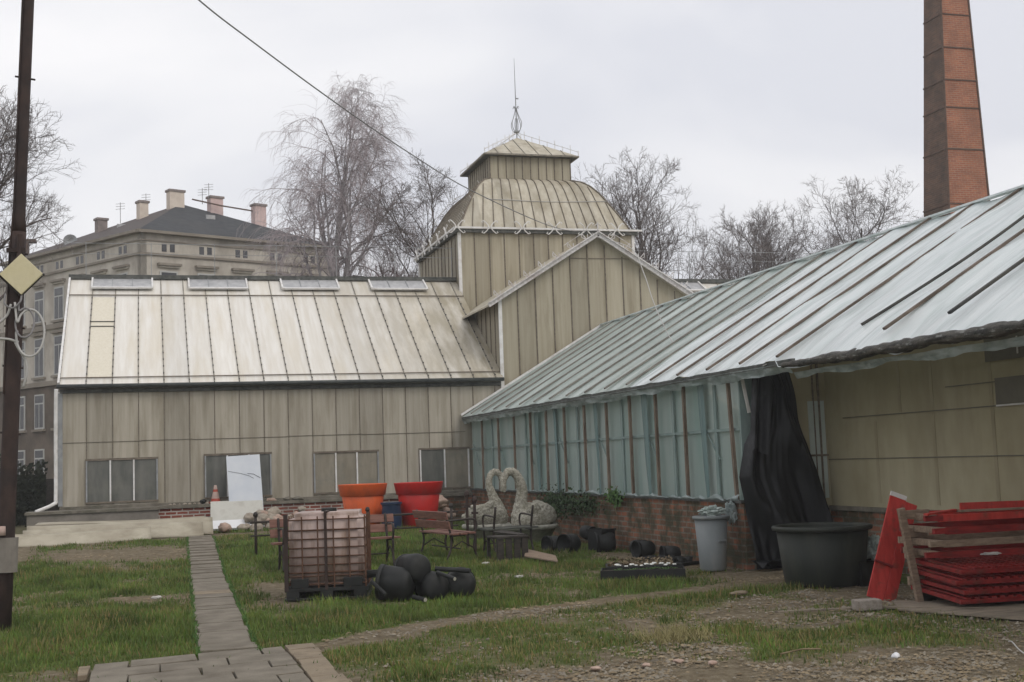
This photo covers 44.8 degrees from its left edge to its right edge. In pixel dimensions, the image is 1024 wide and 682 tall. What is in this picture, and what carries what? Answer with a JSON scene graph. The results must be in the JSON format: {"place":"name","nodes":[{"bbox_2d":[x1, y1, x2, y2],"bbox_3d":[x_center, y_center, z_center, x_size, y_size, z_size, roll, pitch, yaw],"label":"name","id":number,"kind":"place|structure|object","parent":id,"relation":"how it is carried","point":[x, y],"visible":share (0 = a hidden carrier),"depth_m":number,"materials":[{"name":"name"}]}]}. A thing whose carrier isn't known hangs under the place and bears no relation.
{"place":"outdoors","nodes":[
{"label":"outdoors","id":0,"kind":"place"},
{"bbox_2d":[77,643,351,681],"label":"pavement","id":1,"kind":"structure","parent":0,"point":[253,665],"depth_m":10.24,"materials":[{"name":"concrete"}]},
{"bbox_2d":[188,535,257,652],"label":"path","id":2,"kind":"structure","parent":0,"point":[221,627],"depth_m":15.01,"materials":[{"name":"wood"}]},
{"bbox_2d":[0,525,1023,681],"bbox_3d":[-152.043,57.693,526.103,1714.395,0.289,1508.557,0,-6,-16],"label":"ground","id":3,"kind":"structure","parent":0,"point":[708,674],"depth_m":11.80,"materials":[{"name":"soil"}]},
{"bbox_2d":[0,0,34,629],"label":"steel pole","id":4,"kind":"object","parent":3,"relation":"on","point":[9,540],"visible":0.97,"depth_m":13.97,"materials":[{"name":"metal"}]},
{"bbox_2d":[0,254,44,295],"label":"square board","id":5,"kind":"object","parent":4,"relation":"attached to","point":[20,274],"visible":1,"depth_m":13.99,"materials":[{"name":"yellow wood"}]},
{"bbox_2d":[14,304,34,337],"bbox_3d":[-5.463,-0.226,13.909,0.226,0.406,0.122,-1,-6,-7],"label":"cable coil","id":6,"kind":"object","parent":4,"relation":"hanging from","point":[15,325],"visible":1,"depth_m":13.91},
{"bbox_2d":[14,302,45,356],"bbox_3d":[-5.416,-0.128,13.927,0.340,0.636,0.125,0,-6,-16],"label":"cable coil","id":7,"kind":"object","parent":4,"relation":"hanging from","point":[17,319],"visible":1,"depth_m":13.91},
{"bbox_2d":[0,239,36,463],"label":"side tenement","id":8,"kind":"structure","parent":3,"relation":"on","point":[2,346],"depth_m":71.16,"materials":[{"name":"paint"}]},
{"bbox_2d":[0,454,47,526],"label":"hedge","id":9,"kind":"object","parent":3,"relation":"on","point":[31,493],"visible":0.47,"depth_m":37.19,"materials":[{"name":"plant"}]},
{"bbox_2d":[0,85,86,334],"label":"bare tree","id":10,"kind":"object","parent":3,"relation":"on","point":[6,138],"visible":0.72,"depth_m":45.96,"materials":[{"name":"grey plant"}]},
{"bbox_2d":[46,479,58,510],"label":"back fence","id":11,"kind":"object","parent":3,"relation":"on","point":[50,492],"depth_m":40.32,"materials":[{"name":"grey wood"}]},
{"bbox_2d":[15,527,150,546],"bbox_3d":[-9.125,4.123,26.023,3.012,0.299,0.279,0,-6,-19],"label":"concrete slab","id":12,"kind":"object","parent":3,"relation":"on","point":[85,537],"visible":0.85,"depth_m":26.07,"materials":[{"name":"concrete"}]},
{"bbox_2d":[23,521,203,537],"bbox_3d":[-8.526,4.120,26.640,3.711,0.357,0.305,0,-6,-18],"label":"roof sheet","id":13,"kind":"object","parent":3,"relation":"on","point":[170,529],"visible":0.47,"depth_m":26.91,"materials":[{"name":"concrete"}]},
{"bbox_2d":[27,517,212,533],"bbox_3d":[-8.499,4.123,27.026,3.882,0.406,0.341,0,-6,-18],"label":"roof sheet","id":14,"kind":"object","parent":3,"relation":"on","point":[207,525],"visible":0.31,"depth_m":27.39,"materials":[{"name":"concrete"}]},
{"bbox_2d":[35,516,205,525],"bbox_3d":[-8.670,4.010,27.653,3.634,0.067,0.943,0,-6,-18],"label":"roof sheet","id":15,"kind":"object","parent":14,"relation":"on","point":[75,522],"visible":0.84,"depth_m":27.45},
{"bbox_2d":[0,183,339,478],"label":"corner tenement","id":16,"kind":"structure","parent":3,"relation":"on","point":[177,220],"depth_m":67.43,"materials":[{"name":"paint"}]},
{"bbox_2d":[17,450,24,474],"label":"window","id":17,"kind":"structure","parent":16,"relation":"in","point":[21,453],"depth_m":69.08,"materials":[{"name":"white glass"}]},
{"bbox_2d":[19,396,26,432],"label":"window","id":18,"kind":"structure","parent":16,"relation":"in","point":[22,399],"depth_m":69.25,"materials":[{"name":"white glass"}]},
{"bbox_2d":[31,290,45,326],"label":"window","id":19,"kind":"structure","parent":16,"relation":"in","point":[39,296],"depth_m":68.68,"materials":[{"name":"white glass"}]},
{"bbox_2d":[31,338,45,380],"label":"window","id":20,"kind":"structure","parent":16,"relation":"in","point":[39,360],"depth_m":68.41,"materials":[{"name":"white glass"}]},
{"bbox_2d":[31,394,45,431],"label":"window","id":21,"kind":"structure","parent":16,"relation":"in","point":[39,400],"depth_m":68.11,"materials":[{"name":"white glass"}]},
{"bbox_2d":[34,449,44,473],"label":"window","id":22,"kind":"structure","parent":16,"relation":"in","point":[39,454],"depth_m":67.93,"materials":[{"name":"white glass"}]},
{"bbox_2d":[50,335,61,377],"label":"window","id":23,"kind":"structure","parent":16,"relation":"in","point":[58,338],"depth_m":67.29,"materials":[{"name":"white glass"}]},
{"bbox_2d":[50,286,63,322],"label":"window","id":24,"kind":"structure","parent":16,"relation":"in","point":[58,291],"depth_m":67.43,"materials":[{"name":"white glass"}]},
{"bbox_2d":[97,535,349,681],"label":"grass tufts","id":25,"kind":"object","parent":3,"relation":"on","point":[238,603],"visible":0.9,"depth_m":14.80,"materials":[{"name":"green plant"}]},
{"bbox_2d":[213,519,251,530],"bbox_3d":[-6.531,4.309,29.089,1.180,0.229,0.287,0,-6,-19],"label":"foam slab","id":26,"kind":"object","parent":3,"relation":"on","point":[234,524],"depth_m":29.07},
{"bbox_2d":[211,500,264,526],"bbox_3d":[-6.572,4.145,29.680,1.270,0.650,0.417,0,-6,-16],"label":"panel","id":27,"kind":"object","parent":3,"relation":"on","point":[228,510],"visible":0.64,"depth_m":29.73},
{"bbox_2d":[226,454,263,509],"bbox_3d":[-6.461,3.558,30.046,0.856,1.607,0.382,0,-6,-16],"label":"white sheet","id":28,"kind":"object","parent":27,"relation":"on","point":[244,477],"visible":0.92,"depth_m":30.11,"materials":[{"name":"plastic"}]},
{"bbox_2d":[24,243,503,525],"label":"greenhouse wing","id":29,"kind":"structure","parent":3,"relation":"on","point":[314,392],"depth_m":31.70,"materials":[{"name":"metal"}]},
{"bbox_2d":[85,457,158,503],"bbox_3d":[-9.380,3.350,29.860,1.680,1.070,0.049,0,-6,-16],"label":"window","id":30,"kind":"structure","parent":29,"relation":"in","point":[133,479],"depth_m":29.87,"materials":[{"name":"glass"}]},
{"bbox_2d":[204,452,272,498],"bbox_3d":[-6.753,3.314,30.639,1.640,1.100,0.049,0,-6,-16],"label":"window","id":31,"kind":"structure","parent":29,"relation":"in","point":[215,465],"depth_m":30.54,"materials":[{"name":"glass"}]},
{"bbox_2d":[313,450,379,493],"bbox_3d":[-4.183,3.309,31.398,1.680,1.070,0.049,0,-6,-16],"label":"window","id":32,"kind":"structure","parent":29,"relation":"in","point":[331,469],"depth_m":31.39,"materials":[{"name":"glass"}]},
{"bbox_2d":[419,447,470,488],"bbox_3d":[-1.738,3.290,32.121,1.340,1.070,0.049,0,-6,-16],"label":"window","id":33,"kind":"structure","parent":29,"relation":"in","point":[449,465],"depth_m":32.13,"materials":[{"name":"glass"}]},
{"bbox_2d":[283,507,372,601],"bbox_3d":[-2.362,2.723,16.091,1.040,1.125,1.151,-2,-6,-4],"label":"caged water tank","id":34,"kind":"object","parent":3,"relation":"on","point":[329,548],"visible":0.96,"depth_m":15.57,"materials":[{"name":"plastic"}]},
{"bbox_2d":[234,71,433,276],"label":"birch tree","id":35,"kind":"object","parent":3,"relation":"on","point":[341,204],"visible":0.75,"depth_m":55.25,"materials":[{"name":"grey plant"}]},
{"bbox_2d":[269,513,400,571],"bbox_3d":[-2.854,3.259,20.130,2.050,0.833,0.642,0,-6,-18],"label":"garden bench","id":36,"kind":"object","parent":3,"relation":"on","point":[278,533],"visible":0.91,"depth_m":20.18,"materials":[{"name":"black metal"}]},
{"bbox_2d":[250,503,458,554],"bbox_3d":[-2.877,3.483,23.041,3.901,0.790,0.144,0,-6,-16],"label":"garden bench","id":37,"kind":"object","parent":3,"relation":"on","point":[255,521],"visible":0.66,"depth_m":23.08,"materials":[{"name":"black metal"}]},
{"bbox_2d":[338,483,386,523],"bbox_3d":[-3.305,3.688,27.557,1.100,1.020,1.100,0,-6,-16],"label":"plant pot","id":38,"kind":"object","parent":3,"relation":"on","point":[362,496],"visible":0.7,"depth_m":27.18,"materials":[{"name":"orange plastic"}]},
{"bbox_2d":[362,263,417,276],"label":"bare tree","id":39,"kind":"object","parent":3,"relation":"on","point":[377,273],"visible":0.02,"depth_m":52.11,"materials":[{"name":"brown plant"}]},
{"bbox_2d":[380,502,401,527],"bbox_3d":[-2.621,3.806,27.013,0.470,0.610,0.470,0,-6,-16],"label":"blue barrel","id":40,"kind":"object","parent":3,"relation":"on","point":[391,507],"visible":0.68,"depth_m":26.85,"materials":[{"name":"plastic"}]},
{"bbox_2d":[375,564,414,600],"bbox_3d":[-1.401,2.949,15.095,0.420,0.437,0.437,3,-4,12],"label":"black pot","id":41,"kind":"object","parent":3,"relation":"on","point":[394,582],"visible":0.91,"depth_m":14.94,"materials":[{"name":"plastic"}]},
{"bbox_2d":[393,553,430,582],"bbox_3d":[-1.199,2.784,15.193,0.385,0.385,0.360,2,-14,-36],"label":"black pot","id":42,"kind":"object","parent":41,"relation":"on","point":[417,566],"visible":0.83,"depth_m":15.06,"materials":[{"name":"plastic"}]},
{"bbox_2d":[349,148,467,276],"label":"bare tree","id":43,"kind":"object","parent":3,"relation":"on","point":[404,230],"visible":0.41,"depth_m":53.53,"materials":[{"name":"grey plant"}]},
{"bbox_2d":[394,481,442,528],"bbox_3d":[-2.061,3.643,27.510,1.100,1.020,1.100,0,-6,-16],"label":"plant pot","id":44,"kind":"object","parent":3,"relation":"on","point":[422,496],"visible":0.76,"depth_m":27.13,"materials":[{"name":"red plastic"}]},
{"bbox_2d":[414,570,448,600],"bbox_3d":[-0.963,2.995,15.157,0.385,0.385,0.380,0,-10,-21],"label":"black pot","id":45,"kind":"object","parent":3,"relation":"on","point":[432,584],"visible":0.73,"depth_m":15.00,"materials":[{"name":"plastic"}]},
{"bbox_2d":[435,566,470,572],"bbox_3d":[-0.719,2.779,15.079,0.456,0.088,0.060,-4,-6,17],"label":"plastic pipe","id":46,"kind":"object","parent":45,"relation":"on","point":[452,569],"visible":1,"depth_m":15.05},
{"bbox_2d":[412,509,477,560],"bbox_3d":[-1.139,3.320,21.416,0.642,0.833,1.550,1,-6,-25],"label":"garden bench","id":47,"kind":"object","parent":3,"relation":"on","point":[442,527],"visible":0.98,"depth_m":21.13,"materials":[{"name":"wood"}]},
{"bbox_2d":[447,567,475,597],"bbox_3d":[-0.631,2.985,15.253,0.395,0.395,0.380,-2,-8,-5],"label":"black pot","id":48,"kind":"object","parent":3,"relation":"on","point":[466,582],"visible":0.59,"depth_m":15.08,"materials":[{"name":"plastic"}]},
{"bbox_2d":[464,490,470,547],"bbox_3d":[-0.811,3.268,22.678,0.120,1.080,0.100,0,-6,-16],"label":"iron post","id":49,"kind":"object","parent":3,"relation":"on","point":[466,494],"visible":0.93,"depth_m":22.67,"materials":[{"name":"brown metal"}]},
{"bbox_2d":[471,496,477,553],"bbox_3d":[-0.644,3.207,21.686,0.120,1.000,0.100,0,-6,-16],"label":"iron post","id":50,"kind":"object","parent":3,"relation":"on","point":[474,501],"visible":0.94,"depth_m":21.68,"materials":[{"name":"brown metal"}]},
{"bbox_2d":[462,522,510,539],"bbox_3d":[-0.501,3.758,24.499,0.979,0.310,0.979,0,-6,-16],"label":"stone bowl","id":51,"kind":"object","parent":3,"relation":"on","point":[480,533],"visible":0.33,"depth_m":24.14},
{"bbox_2d":[462,469,508,524],"bbox_3d":[-0.543,3.156,24.550,0.952,1.245,0.565,0,-6,-16],"label":"swan sculpture","id":52,"kind":"object","parent":51,"relation":"in","point":[502,515],"visible":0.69,"depth_m":24.38,"materials":[{"name":"stone"}]},
{"bbox_2d":[486,534,527,561],"bbox_3d":[-0.077,3.429,20.550,0.560,0.418,0.500,0,-6,-24],"label":"wooden crate","id":53,"kind":"object","parent":3,"relation":"on","point":[508,545],"visible":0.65,"depth_m":20.36,"materials":[{"name":"grey wood"}]},
{"bbox_2d":[478,505,537,552],"bbox_3d":[-0.067,3.339,22.015,1.000,0.833,0.627,0,-6,-24],"label":"garden bench","id":54,"kind":"object","parent":3,"relation":"on","point":[494,528],"visible":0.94,"depth_m":21.97,"materials":[{"name":"grey metal"}]},
{"bbox_2d":[0,519,1023,681],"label":"grass","id":55,"kind":"structure","parent":3,"relation":"on","point":[69,630],"depth_m":13.70,"materials":[{"name":"plant"}]},
{"bbox_2d":[524,549,557,561],"bbox_3d":[0.465,3.461,20.046,0.441,0.100,1.852,1,-6,-28],"label":"brown board","id":56,"kind":"object","parent":55,"relation":"on","point":[539,555],"visible":0.86,"depth_m":19.95,"materials":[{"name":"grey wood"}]},
{"bbox_2d":[502,523,557,542],"bbox_3d":[0.348,3.697,23.813,1.102,0.360,1.102,0,-6,-16],"label":"stone bowl","id":57,"kind":"object","parent":3,"relation":"on","point":[540,532],"visible":0.39,"depth_m":23.42,"materials":[{"name":"stone"}]},
{"bbox_2d":[500,467,556,525],"bbox_3d":[0.318,3.050,23.869,1.123,1.260,0.611,0,-6,-16],"label":"swan sculpture","id":58,"kind":"object","parent":57,"relation":"in","point":[544,513],"visible":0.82,"depth_m":23.71,"materials":[{"name":"stone"}]},
{"bbox_2d":[541,536,557,550],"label":"black pot","id":59,"kind":"object","parent":3,"relation":"on","point":[548,542],"visible":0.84,"depth_m":22.02,"materials":[{"name":"plastic"}]},
{"bbox_2d":[413,66,696,387],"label":"domed palm house","id":60,"kind":"structure","parent":3,"relation":"on","point":[534,292],"depth_m":37.29,"materials":[{"name":"white paint"}]},
{"bbox_2d":[198,0,598,230],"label":"overhead cable","id":61,"kind":"object","parent":60,"relation":"attached to","point":[205,5],"visible":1,"depth_m":21.03,"materials":[{"name":"rubber"}]},
{"bbox_2d":[556,534,580,552],"bbox_3d":[1.022,3.563,21.846,0.340,0.354,0.354,3,-8,-44],"label":"black pot","id":62,"kind":"object","parent":3,"relation":"on","point":[569,542],"visible":0.91,"depth_m":21.83,"materials":[{"name":"plastic"}]},
{"bbox_2d":[579,525,595,539],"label":"black pot","id":63,"kind":"object","parent":62,"relation":"on","point":[583,532],"visible":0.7,"depth_m":22.15,"materials":[{"name":"plastic"}]},
{"bbox_2d":[586,528,615,550],"bbox_3d":[1.576,3.487,21.839,0.360,0.370,0.370,3,-7,-41],"label":"black crate","id":64,"kind":"object","parent":3,"relation":"on","point":[592,542],"visible":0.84,"depth_m":21.77,"materials":[{"name":"plastic"}]},
{"bbox_2d":[594,532,615,551],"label":"black pot","id":65,"kind":"object","parent":3,"relation":"on","point":[606,542],"visible":0.85,"depth_m":21.57,"materials":[{"name":"plastic"}]},
{"bbox_2d":[605,555,675,567],"bbox_3d":[1.880,3.252,18.233,1.000,0.177,0.600,-2,-5,1],"label":"seedling tray","id":66,"kind":"object","parent":3,"relation":"on","point":[623,563],"visible":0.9,"depth_m":18.13,"materials":[{"name":"white plastic"}]},
{"bbox_2d":[600,565,685,579],"bbox_3d":[1.787,3.163,16.958,1.140,0.115,0.496,-3,-6,5],"label":"flower tray","id":67,"kind":"object","parent":3,"relation":"on","point":[677,571],"visible":0.88,"depth_m":16.73,"materials":[{"name":"black plastic"}]},
{"bbox_2d":[631,540,655,557],"bbox_3d":[2.139,3.360,20.049,0.340,0.291,0.291,1,-6,-26],"label":"black pot","id":68,"kind":"object","parent":3,"relation":"on","point":[639,549],"visible":0.91,"depth_m":19.98,"materials":[{"name":"plastic"}]},
{"bbox_2d":[574,145,737,278],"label":"bare tree","id":69,"kind":"object","parent":3,"relation":"on","point":[642,222],"visible":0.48,"depth_m":54.57,"materials":[{"name":"grey plant"}]},
{"bbox_2d":[636,555,699,565],"bbox_3d":[2.344,3.319,18.782,0.900,0.115,0.440,-7,-8,43],"label":"seedling tray","id":70,"kind":"object","parent":3,"relation":"on","point":[682,560],"visible":0.68,"depth_m":18.56,"materials":[{"name":"black plastic"}]},
{"bbox_2d":[659,545,680,556],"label":"black pot","id":71,"kind":"object","parent":3,"relation":"on","point":[674,551],"visible":0.63,"depth_m":19.16,"materials":[{"name":"plastic"}]},
{"bbox_2d":[633,619,730,643],"bbox_3d":[1.470,2.597,11.139,0.846,0.160,0.761,1,-6,-30],"label":"straw tuft","id":72,"kind":"object","parent":3,"relation":"on","point":[667,634],"visible":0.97,"depth_m":11.10,"materials":[{"name":"yellow"}]},
{"bbox_2d":[692,514,729,570],"bbox_3d":[2.842,2.864,17.615,0.530,0.770,0.530,1,-6,-31],"label":"grey bin","id":73,"kind":"object","parent":3,"relation":"on","point":[711,534],"visible":0.98,"depth_m":17.43,"materials":[{"name":"plastic"}]},
{"bbox_2d":[697,505,725,515],"bbox_3d":[2.854,2.423,17.673,0.423,0.183,0.357,0,-6,-16],"label":"crumpled foil","id":74,"kind":"object","parent":73,"relation":"on","point":[712,510],"visible":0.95,"depth_m":17.59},
{"bbox_2d":[460,184,1023,574],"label":"foil greenhouse","id":75,"kind":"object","parent":3,"relation":"on","point":[897,353],"visible":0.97,"depth_m":17.95,"materials":[{"name":"white paint"}]},
{"bbox_2d":[534,483,582,523],"bbox_3d":[0.913,3.302,25.122,0.220,0.857,3.484,0,-6,-16],"label":"ivy plant","id":76,"kind":"object","parent":75,"relation":"attached to","point":[555,501],"visible":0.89,"depth_m":25.08,"materials":[{"name":"green plant"}]},
{"bbox_2d":[561,488,610,517],"bbox_3d":[1.310,3.109,23.707,0.231,0.604,2.950,0,-6,-16],"label":"ivy plant","id":77,"kind":"object","parent":75,"relation":"attached to","point":[584,505],"visible":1,"depth_m":23.65,"materials":[{"name":"green plant"}]},
{"bbox_2d":[602,486,624,513],"bbox_3d":[1.766,2.835,22.131,0.226,0.514,1.074,0,-6,-16],"label":"ivy plant","id":78,"kind":"object","parent":75,"relation":"attached to","point":[613,496],"visible":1,"depth_m":22.06,"materials":[{"name":"green plant"}]},
{"bbox_2d":[597,237,766,365],"bbox_3d":[2.820,-1.236,25.077,0.051,4.887,17.003,-2,-6,-3],"label":"slack cable","id":79,"kind":"object","parent":75,"relation":"hanging from","point":[648,287],"visible":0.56,"depth_m":25.53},
{"bbox_2d":[725,499,737,524],"bbox_3d":[3.138,2.446,17.749,0.183,0.369,0.187,0,-6,-16],"label":"crumpled foil","id":80,"kind":"object","parent":75,"relation":"hanging from","point":[731,509],"visible":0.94,"depth_m":17.71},
{"bbox_2d":[739,372,832,569],"bbox_3d":[3.880,1.780,17.445,1.350,2.780,0.450,0,-6,-16],"label":"black tarp","id":81,"kind":"object","parent":75,"relation":"hanging from","point":[780,482],"visible":0.84,"depth_m":17.51,"materials":[{"name":"plastic"}]},
{"bbox_2d":[677,200,811,278],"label":"bare tree","id":82,"kind":"object","parent":3,"relation":"on","point":[756,235],"visible":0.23,"depth_m":71.28,"materials":[{"name":"brown plant"}]},
{"bbox_2d":[693,196,815,278],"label":"bare tree","id":83,"kind":"object","parent":3,"relation":"on","point":[782,260],"visible":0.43,"depth_m":68.26,"materials":[{"name":"brown plant"}]},
{"bbox_2d":[775,607,851,612],"bbox_3d":[3.191,2.772,12.791,0.965,0.020,0.092,-1,-6,-6],"label":"long plank","id":84,"kind":"object","parent":3,"relation":"on","point":[812,610],"visible":0.64,"depth_m":12.76,"materials":[{"name":"brown wood"}]},
{"bbox_2d":[771,522,872,587],"bbox_3d":[3.832,2.619,15.259,1.220,0.715,1.220,0,-6,-16],"label":"black tub","id":85,"kind":"object","parent":3,"relation":"on","point":[827,554],"visible":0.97,"depth_m":14.81,"materials":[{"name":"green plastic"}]},
{"bbox_2d":[793,165,922,255],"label":"bare tree","id":86,"kind":"object","parent":3,"relation":"on","point":[857,224],"visible":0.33,"depth_m":65.43,"materials":[{"name":"brown plant"}]},
{"bbox_2d":[851,598,881,610],"bbox_3d":[3.623,2.692,12.676,0.270,0.110,0.160,-1,-6,-9],"label":"concrete block","id":87,"kind":"object","parent":3,"relation":"on","point":[871,604],"depth_m":12.60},
{"bbox_2d":[857,558,900,586],"bbox_3d":[4.358,2.816,15.133,0.580,0.280,0.420,0,-6,-24],"label":"black crate","id":88,"kind":"object","parent":3,"relation":"on","point":[865,570],"visible":0.25,"depth_m":14.85,"materials":[{"name":"plastic"}]},
{"bbox_2d":[867,534,879,560],"bbox_3d":[4.473,2.569,15.294,0.279,0.375,0.323,-2,-5,0],"label":"foil bag","id":89,"kind":"object","parent":88,"relation":"on","point":[873,543],"visible":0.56,"depth_m":15.23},
{"bbox_2d":[867,491,916,600],"bbox_3d":[4.169,2.263,13.619,0.740,1.221,0.149,1,-6,-32],"label":"red board","id":90,"kind":"object","parent":3,"relation":"on","point":[887,570],"visible":0.76,"depth_m":13.58,"materials":[{"name":"paint"}]},
{"bbox_2d":[923,0,989,216],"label":"factory chimney","id":91,"kind":"object","parent":3,"relation":"on","point":[955,168],"visible":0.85,"depth_m":47.97,"materials":[{"name":"brick"}]},
{"bbox_2d":[893,600,1023,619],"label":"plywood sheet","id":92,"kind":"object","parent":3,"relation":"on","point":[1010,613],"visible":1,"depth_m":12.24,"materials":[{"name":"wood"}]},
{"bbox_2d":[896,508,932,601],"bbox_3d":[4.261,2.260,13.081,0.392,1.011,0.075,0,-6,-16],"label":"wooden post","id":93,"kind":"object","parent":92,"relation":"on","point":[910,555],"visible":0.73,"depth_m":13.04,"materials":[{"name":"brown wood"}]},
{"bbox_2d":[914,509,1023,521],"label":"slatted frame","id":94,"kind":"object","parent":93,"relation":"on","point":[974,515],"visible":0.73,"depth_m":12.74,"materials":[{"name":"red paint"}]},
{"bbox_2d":[956,507,1023,511],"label":"bare plank","id":95,"kind":"object","parent":94,"relation":"on","point":[991,509],"visible":1,"depth_m":13.00,"materials":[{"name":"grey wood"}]},
{"bbox_2d":[959,500,1023,509],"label":"red plank","id":96,"kind":"object","parent":94,"relation":"on","point":[987,505],"visible":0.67,"depth_m":13.41,"materials":[{"name":"paint"}]},
{"bbox_2d":[882,606,1023,608],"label":"long plank","id":97,"kind":"object","parent":92,"relation":"on","point":[890,607],"visible":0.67,"depth_m":12.45,"materials":[{"name":"brown wood"}]},
{"bbox_2d":[922,590,1023,605],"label":"skid base","id":98,"kind":"object","parent":3,"relation":"on","point":[927,597],"visible":0.06,"depth_m":13.21,"materials":[{"name":"brown wood"}]},
{"bbox_2d":[911,581,1023,604],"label":"slatted frame","id":99,"kind":"object","parent":98,"relation":"on","point":[994,597],"visible":0.46,"depth_m":12.45,"materials":[{"name":"red paint"}]},
{"bbox_2d":[919,573,1023,594],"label":"slatted frame","id":100,"kind":"object","parent":99,"relation":"on","point":[996,588],"visible":0.38,"depth_m":12.45,"materials":[{"name":"red paint"}]},
{"bbox_2d":[908,564,1023,585],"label":"slatted frame","id":101,"kind":"object","parent":100,"relation":"on","point":[990,578],"visible":0.43,"depth_m":12.49,"materials":[{"name":"red paint"}]},
{"bbox_2d":[915,554,1023,574],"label":"slatted frame","id":102,"kind":"object","parent":101,"relation":"on","point":[986,564],"visible":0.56,"depth_m":12.65,"materials":[{"name":"red paint"}]},
{"bbox_2d":[901,543,1023,558],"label":"slatted frame","id":103,"kind":"object","parent":102,"relation":"on","point":[963,551],"visible":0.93,"depth_m":12.75,"materials":[{"name":"red paint"}]},
{"bbox_2d":[898,530,1023,547],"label":"slatted frame","id":104,"kind":"object","parent":103,"relation":"on","point":[973,539],"visible":0.94,"depth_m":12.83,"materials":[{"name":"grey wood"}]},
{"bbox_2d":[899,518,1023,534],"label":"slatted frame","id":105,"kind":"object","parent":104,"relation":"on","point":[976,526],"visible":0.84,"depth_m":12.83,"materials":[{"name":"red paint"}]},
{"bbox_2d":[0,0,1023,278],"label":"sky","id":106,"kind":"structure","parent":0,"point":[755,99],"materials":[{"name":"white"}]},
{"bbox_2d":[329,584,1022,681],"bbox_3d":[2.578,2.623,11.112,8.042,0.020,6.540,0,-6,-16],"label":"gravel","id":107,"kind":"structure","parent":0,"point":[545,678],"depth_m":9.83,"materials":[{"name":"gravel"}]},
{"bbox_2d":[638,250,813,292],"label":"greenhouse wing","id":108,"kind":"structure","parent":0,"point":[695,285],"depth_m":39.78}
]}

